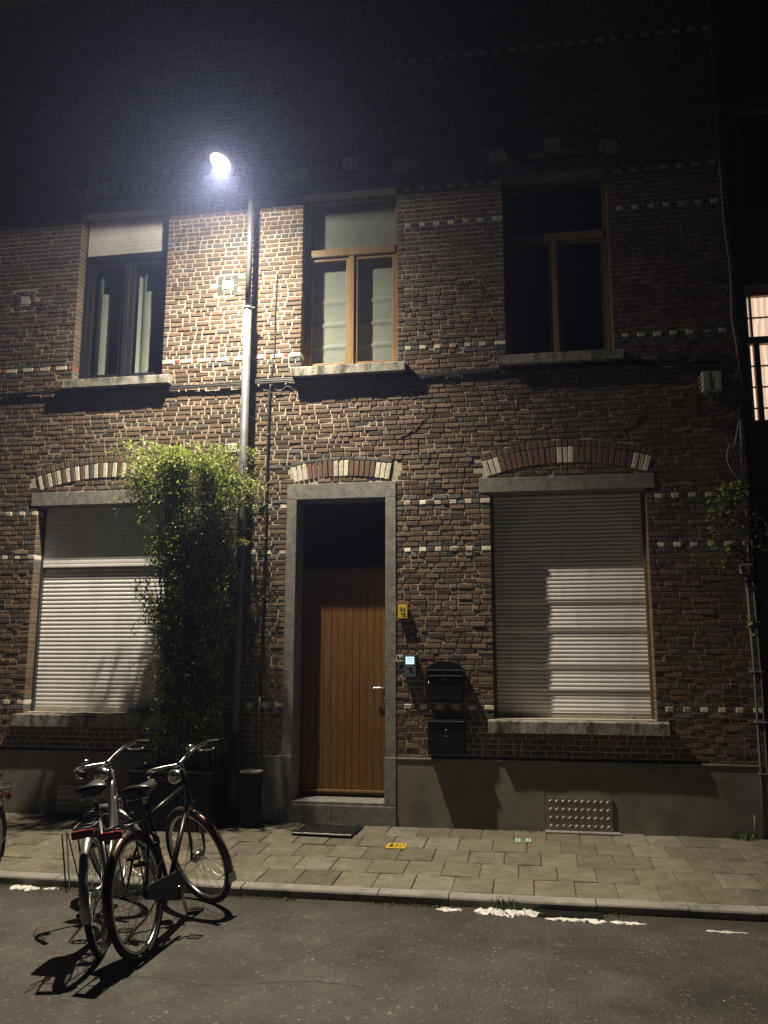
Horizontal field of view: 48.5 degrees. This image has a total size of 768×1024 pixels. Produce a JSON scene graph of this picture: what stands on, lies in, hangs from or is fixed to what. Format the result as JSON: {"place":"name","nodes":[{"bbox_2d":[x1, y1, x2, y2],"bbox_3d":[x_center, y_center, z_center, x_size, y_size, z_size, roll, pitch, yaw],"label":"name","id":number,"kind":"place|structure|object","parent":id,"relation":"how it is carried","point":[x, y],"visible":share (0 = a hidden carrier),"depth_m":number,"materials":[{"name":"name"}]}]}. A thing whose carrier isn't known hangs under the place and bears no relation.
{"place":"outdoors","nodes":[
{"label":"outdoors","id":0,"kind":"place"},
{"bbox_2d":[0,884,767,1023],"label":"road","id":1,"kind":"structure","parent":0,"point":[394,975],"depth_m":4.73,"materials":[{"name":"grey asphalt"}]},
{"bbox_2d":[10,884,39,890],"bbox_3d":[-2.667,2.782,6.318,0.238,0.025,0.136,-4,-10,22],"label":"snow patch","id":2,"kind":"object","parent":1,"relation":"on","point":[25,887],"visible":1,"depth_m":6.31,"materials":[{"name":"white snow"}]},
{"bbox_2d":[61,740,153,957],"bbox_3d":[-1.785,2.101,5.469,0.580,1.098,1.703,-7,-8,-10],"label":"bicycle","id":3,"kind":"object","parent":1,"relation":"on","point":[91,832],"visible":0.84,"depth_m":5.15,"materials":[{"name":"black metal"}]},
{"bbox_2d":[100,739,236,962],"bbox_3d":[-1.431,2.095,5.404,0.607,1.107,1.646,-11,-11,8],"label":"bicycle","id":4,"kind":"object","parent":1,"relation":"on","point":[160,889],"visible":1,"depth_m":5.21,"materials":[{"name":"black paint"}]},
{"bbox_2d":[47,976,362,987],"bbox_3d":[-0.965,2.487,4.517,1.714,0.001,0.104,0,-10,3],"label":"road crack","id":5,"kind":"object","parent":1,"relation":"on","point":[194,983],"visible":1,"depth_m":4.51,"materials":[{"name":"black asphalt"}]},
{"bbox_2d":[0,882,628,918],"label":"moss and weeds","id":6,"kind":"object","parent":1,"relation":"on","point":[261,898],"visible":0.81,"depth_m":6.02,"materials":[{"name":"green plant"}]},
{"bbox_2d":[289,914,398,961],"bbox_3d":[-0.219,2.613,5.251,0.025,0.001,1.106,-7,-12,35],"label":"road crack","id":7,"kind":"object","parent":1,"relation":"on","point":[341,938],"visible":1,"depth_m":5.19,"materials":[{"name":"black asphalt"}]},
{"bbox_2d":[26,903,759,1023],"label":"grit","id":8,"kind":"object","parent":1,"relation":"on","point":[481,1009],"visible":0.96,"depth_m":4.84,"materials":[{"name":"grey gravel"}]},
{"bbox_2d":[437,907,461,911],"bbox_3d":[0.441,2.701,5.801,0.177,0.021,0.079,1,-10,-7],"label":"snow patch","id":9,"kind":"object","parent":1,"relation":"on","point":[444,909],"visible":1,"depth_m":5.79,"materials":[{"name":"white snow"}]},
{"bbox_2d":[481,894,526,911],"bbox_3d":[0.810,2.661,5.788,0.246,0.092,0.230,4,-10,-21],"label":"weed","id":10,"kind":"object","parent":1,"relation":"on","point":[507,906],"visible":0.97,"depth_m":5.78,"materials":[{"name":"green plant"}]},
{"bbox_2d":[474,907,538,917],"bbox_3d":[0.831,2.680,5.714,0.460,0.035,0.184,-2,-10,9],"label":"paint marking","id":11,"kind":"object","parent":1,"relation":"on","point":[508,912],"visible":1,"depth_m":5.70,"materials":[{"name":"white paint"}]},
{"bbox_2d":[542,920,550,1023],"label":"road seam","id":12,"kind":"object","parent":1,"relation":"on","point":[544,1016],"visible":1,"depth_m":4.60,"materials":[{"name":"black asphalt"}]},
{"bbox_2d":[537,910,604,920],"bbox_3d":[1.241,2.684,5.678,0.440,0.012,0.150,-2,-10,9],"label":"drain grate","id":13,"kind":"object","parent":1,"relation":"on","point":[562,914],"visible":1,"depth_m":5.66,"materials":[{"name":"metal"}]},
{"bbox_2d":[545,917,606,923],"bbox_3d":[1.250,2.662,5.557,0.400,0.020,0.089,-2,-10,9],"label":"paint marking","id":14,"kind":"object","parent":1,"relation":"on","point":[596,921],"visible":1,"depth_m":5.55,"materials":[{"name":"white paint"}]},
{"bbox_2d":[609,921,646,924],"bbox_3d":[1.578,2.659,5.516,0.240,0.013,0.085,-2,-10,9],"label":"snow patch","id":15,"kind":"object","parent":1,"relation":"on","point":[627,923],"visible":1,"depth_m":5.51,"materials":[{"name":"white snow"}]},
{"bbox_2d":[706,930,747,933],"bbox_3d":[2.151,2.632,5.339,0.250,0.010,0.049,-2,-10,9],"label":"snow patch","id":16,"kind":"object","parent":1,"relation":"on","point":[725,931],"visible":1,"depth_m":5.34,"materials":[{"name":"white snow"}]},
{"bbox_2d":[0,812,767,905],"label":"pavement","id":17,"kind":"structure","parent":0,"point":[706,870],"depth_m":6.86,"materials":[{"name":"grey concrete"}]},
{"bbox_2d":[0,769,14,861],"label":"bicycle","id":18,"kind":"object","parent":17,"relation":"on","point":[5,794],"visible":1,"depth_m":6.12,"materials":[{"name":"black paint"}]},
{"bbox_2d":[127,765,226,831],"bbox_3d":[-1.972,2.728,8.147,0.840,0.530,0.465,-2,-10,9],"label":"planter","id":19,"kind":"object","parent":17,"relation":"on","point":[208,791],"visible":0.66,"depth_m":7.95,"materials":[{"name":"black plastic"}]},
{"bbox_2d":[108,436,268,771],"bbox_3d":[-1.949,0.968,8.300,1.698,3.564,0.808,0,-10,1],"label":"climbing shrub","id":20,"kind":"object","parent":19,"relation":"in","point":[191,713],"visible":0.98,"depth_m":8.33,"materials":[{"name":"green plant"}]},
{"bbox_2d":[204,140,255,824],"bbox_3d":[-1.595,-0.471,8.309,0.250,6.880,1.137,-2,-10,12],"label":"street lamp","id":21,"kind":"object","parent":17,"relation":"on","point":[218,156],"visible":1,"depth_m":8.56,"materials":[{"name":"metal"}]},
{"bbox_2d":[240,769,263,828],"bbox_3d":[-1.263,2.722,8.086,0.190,0.522,0.160,-2,-10,9],"label":"bin","id":22,"kind":"object","parent":17,"relation":"on","point":[251,781],"visible":1,"depth_m":8.03,"materials":[{"name":"grey plastic"}]},
{"bbox_2d":[291,823,363,837],"bbox_3d":[-0.515,2.938,7.877,0.560,0.024,0.486,-2,-10,12],"label":"doormat","id":23,"kind":"object","parent":17,"relation":"on","point":[329,830],"visible":1,"depth_m":7.82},
{"bbox_2d":[5,812,742,838],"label":"moss wall","id":24,"kind":"structure","parent":17,"relation":"on","point":[383,825],"depth_m":7.98,"materials":[{"name":"green plant"}]},
{"bbox_2d":[385,843,407,848],"bbox_3d":[0.108,2.866,7.312,0.166,0.009,0.180,-2,-8,9],"label":"yellow plate","id":25,"kind":"object","parent":17,"relation":"on","point":[396,845],"visible":1,"depth_m":7.28,"materials":[{"name":"plastic"}]},
{"bbox_2d":[728,831,753,839],"bbox_3d":[3.165,2.857,7.538,0.240,0.099,0.115,-5,-11,27],"label":"weed","id":26,"kind":"object","parent":17,"relation":"on","point":[734,836],"visible":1,"depth_m":7.54,"materials":[{"name":"green plant"}]},
{"bbox_2d":[753,815,756,839],"bbox_3d":[3.288,2.792,7.542,0.017,0.210,0.017,-6,-11,32],"label":"pipe stub","id":27,"kind":"object","parent":17,"relation":"on","point":[755,828],"visible":1,"depth_m":7.54,"materials":[{"name":"grey metal"}]},
{"bbox_2d":[714,0,767,754],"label":"neighbouring house","id":28,"kind":"structure","parent":0,"point":[742,36],"depth_m":8.75,"materials":[{"name":"brick"}]},
{"bbox_2d":[733,105,767,211],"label":"window","id":29,"kind":"structure","parent":28,"relation":"in","point":[750,123],"depth_m":8.93,"materials":[{"name":"glass"}]},
{"bbox_2d":[746,291,767,425],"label":"window","id":30,"kind":"structure","parent":28,"relation":"in","point":[757,302],"depth_m":8.64,"materials":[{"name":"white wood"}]},
{"label":"ground","id":31,"kind":"structure","parent":0,"visible":0},
{"bbox_2d":[0,0,767,838],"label":"brick house","id":32,"kind":"structure","parent":31,"relation":"on","point":[458,184],"depth_m":8.93,"materials":[{"name":"brick"}]},
{"bbox_2d":[10,489,171,727],"bbox_3d":[-2.974,1.010,9.095,1.753,2.475,0.432,-2,-10,9],"label":"window","id":33,"kind":"structure","parent":32,"relation":"in","point":[85,653],"depth_m":9.16,"materials":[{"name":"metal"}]},
{"bbox_2d":[62,196,178,389],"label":"window","id":34,"kind":"structure","parent":32,"relation":"in","point":[122,337],"depth_m":9.78,"materials":[{"name":"glass"}]},
{"bbox_2d":[225,443,236,451],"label":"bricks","id":35,"kind":"object","parent":32,"relation":"attached to","point":[234,448],"visible":0.49,"depth_m":9.01,"materials":[{"name":"white brick"}]},
{"bbox_2d":[257,697,260,768],"bbox_3d":[-1.239,2.415,8.387,0.027,1.160,0.025,-6,-11,32],"label":"conduit pipe","id":36,"kind":"object","parent":32,"relation":"attached to","point":[258,733],"visible":0.62,"depth_m":8.42,"materials":[{"name":"grey metal"}]},
{"bbox_2d":[256,274,292,696],"bbox_3d":[-1.148,-0.372,8.878,0.368,4.500,0.039,-2,-10,9],"label":"wall cable","id":37,"kind":"object","parent":32,"relation":"attached to","point":[265,538],"depth_m":8.82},
{"bbox_2d":[277,481,396,827],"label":"front door","id":38,"kind":"structure","parent":32,"relation":"in","point":[347,530],"depth_m":8.69,"materials":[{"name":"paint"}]},
{"bbox_2d":[291,175,405,377],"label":"window","id":39,"kind":"structure","parent":32,"relation":"in","point":[351,282],"depth_m":9.34,"materials":[{"name":"brown wood"}]},
{"bbox_2d":[0,360,719,397],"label":"wall cable","id":40,"kind":"object","parent":32,"relation":"attached to","point":[439,374],"depth_m":8.86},
{"bbox_2d":[396,655,402,661],"bbox_3d":[0.152,1.434,8.351,0.064,0.063,0.006,-2,-10,9],"label":"house number plate","id":41,"kind":"object","parent":32,"relation":"attached to","point":[399,658],"visible":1,"depth_m":8.35,"materials":[{"name":"white ceramic"}]},
{"bbox_2d":[398,605,407,618],"bbox_3d":[0.188,0.986,8.409,0.096,0.134,0.046,-2,-10,9],"label":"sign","id":42,"kind":"object","parent":32,"relation":"attached to","point":[402,611],"visible":1,"depth_m":8.39,"materials":[{"name":"plastic"}]},
{"bbox_2d":[404,654,416,677],"bbox_3d":[0.257,1.500,8.300,0.128,0.224,0.062,-2,-10,9],"label":"intercom","id":43,"kind":"object","parent":32,"relation":"attached to","point":[410,665],"visible":1,"depth_m":8.28,"materials":[{"name":"metal"}]},
{"bbox_2d":[426,661,464,701],"bbox_3d":[0.589,1.625,8.178,0.366,0.375,0.149,-2,-10,9],"label":"letterbox","id":44,"kind":"object","parent":32,"relation":"attached to","point":[444,680],"visible":1,"depth_m":8.12,"materials":[{"name":"black metal"}]},
{"bbox_2d":[428,718,465,754],"bbox_3d":[0.598,2.133,8.096,0.356,0.325,0.137,-2,-10,9],"label":"letterbox","id":45,"kind":"object","parent":32,"relation":"attached to","point":[446,736],"visible":1,"depth_m":8.04,"materials":[{"name":"black metal"}]},
{"bbox_2d":[443,370,521,392],"bbox_3d":[1.006,-1.341,8.684,0.802,0.256,0.009,-2,-10,9],"label":"creeper stem","id":46,"kind":"object","parent":32,"relation":"attached to","point":[481,378],"visible":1,"depth_m":8.69,"materials":[{"name":"brown plant"}]},
{"bbox_2d":[492,155,623,367],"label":"window","id":47,"kind":"structure","parent":32,"relation":"in","point":[557,299],"depth_m":9.94,"materials":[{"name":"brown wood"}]},
{"bbox_2d":[479,473,669,735],"bbox_3d":[1.804,0.878,8.295,1.691,2.466,0.442,-2,-10,9],"label":"window","id":48,"kind":"structure","parent":32,"relation":"in","point":[571,623],"depth_m":8.35,"materials":[{"name":"white plastic"}]},
{"bbox_2d":[640,348,742,433],"bbox_3d":[2.900,-1.156,8.294,1.096,0.866,0.058,-2,-10,10],"label":"wall cable","id":49,"kind":"object","parent":32,"relation":"attached to","point":[690,371],"depth_m":8.29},
{"bbox_2d":[698,370,721,395],"bbox_3d":[3.160,-1.244,8.251,0.205,0.235,0.098,-2,-10,9],"label":"junction box","id":50,"kind":"object","parent":32,"relation":"attached to","point":[711,382],"visible":1,"depth_m":8.21,"materials":[{"name":"grey plastic"}]},
{"bbox_2d":[707,0,741,384],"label":"wall cable","id":51,"kind":"object","parent":32,"relation":"attached to","point":[722,195],"depth_m":8.58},
{"bbox_2d":[706,479,767,635],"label":"ivy","id":52,"kind":"object","parent":32,"relation":"attached to","point":[714,518],"visible":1,"depth_m":7.99,"materials":[{"name":"green plant"}]},
{"bbox_2d":[739,564,750,573],"bbox_3d":[3.364,0.530,7.931,0.090,0.090,0.066,-2,-10,9],"label":"junction box","id":53,"kind":"object","parent":32,"relation":"attached to","point":[745,568],"visible":1,"depth_m":7.90,"materials":[{"name":"grey plastic"}]},
{"bbox_2d":[726,419,767,561],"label":"wall cable","id":54,"kind":"object","parent":32,"relation":"attached to","point":[745,504],"depth_m":8.07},
{"bbox_2d":[745,520,767,838],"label":"conduit pipe","id":55,"kind":"object","parent":32,"relation":"attached to","point":[757,721],"visible":0.98,"depth_m":7.74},
{"bbox_2d":[0,870,767,921],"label":"kerb","id":56,"kind":"structure","parent":31,"relation":"on","point":[620,906],"depth_m":5.93,"materials":[{"name":"concrete"}]}
]}

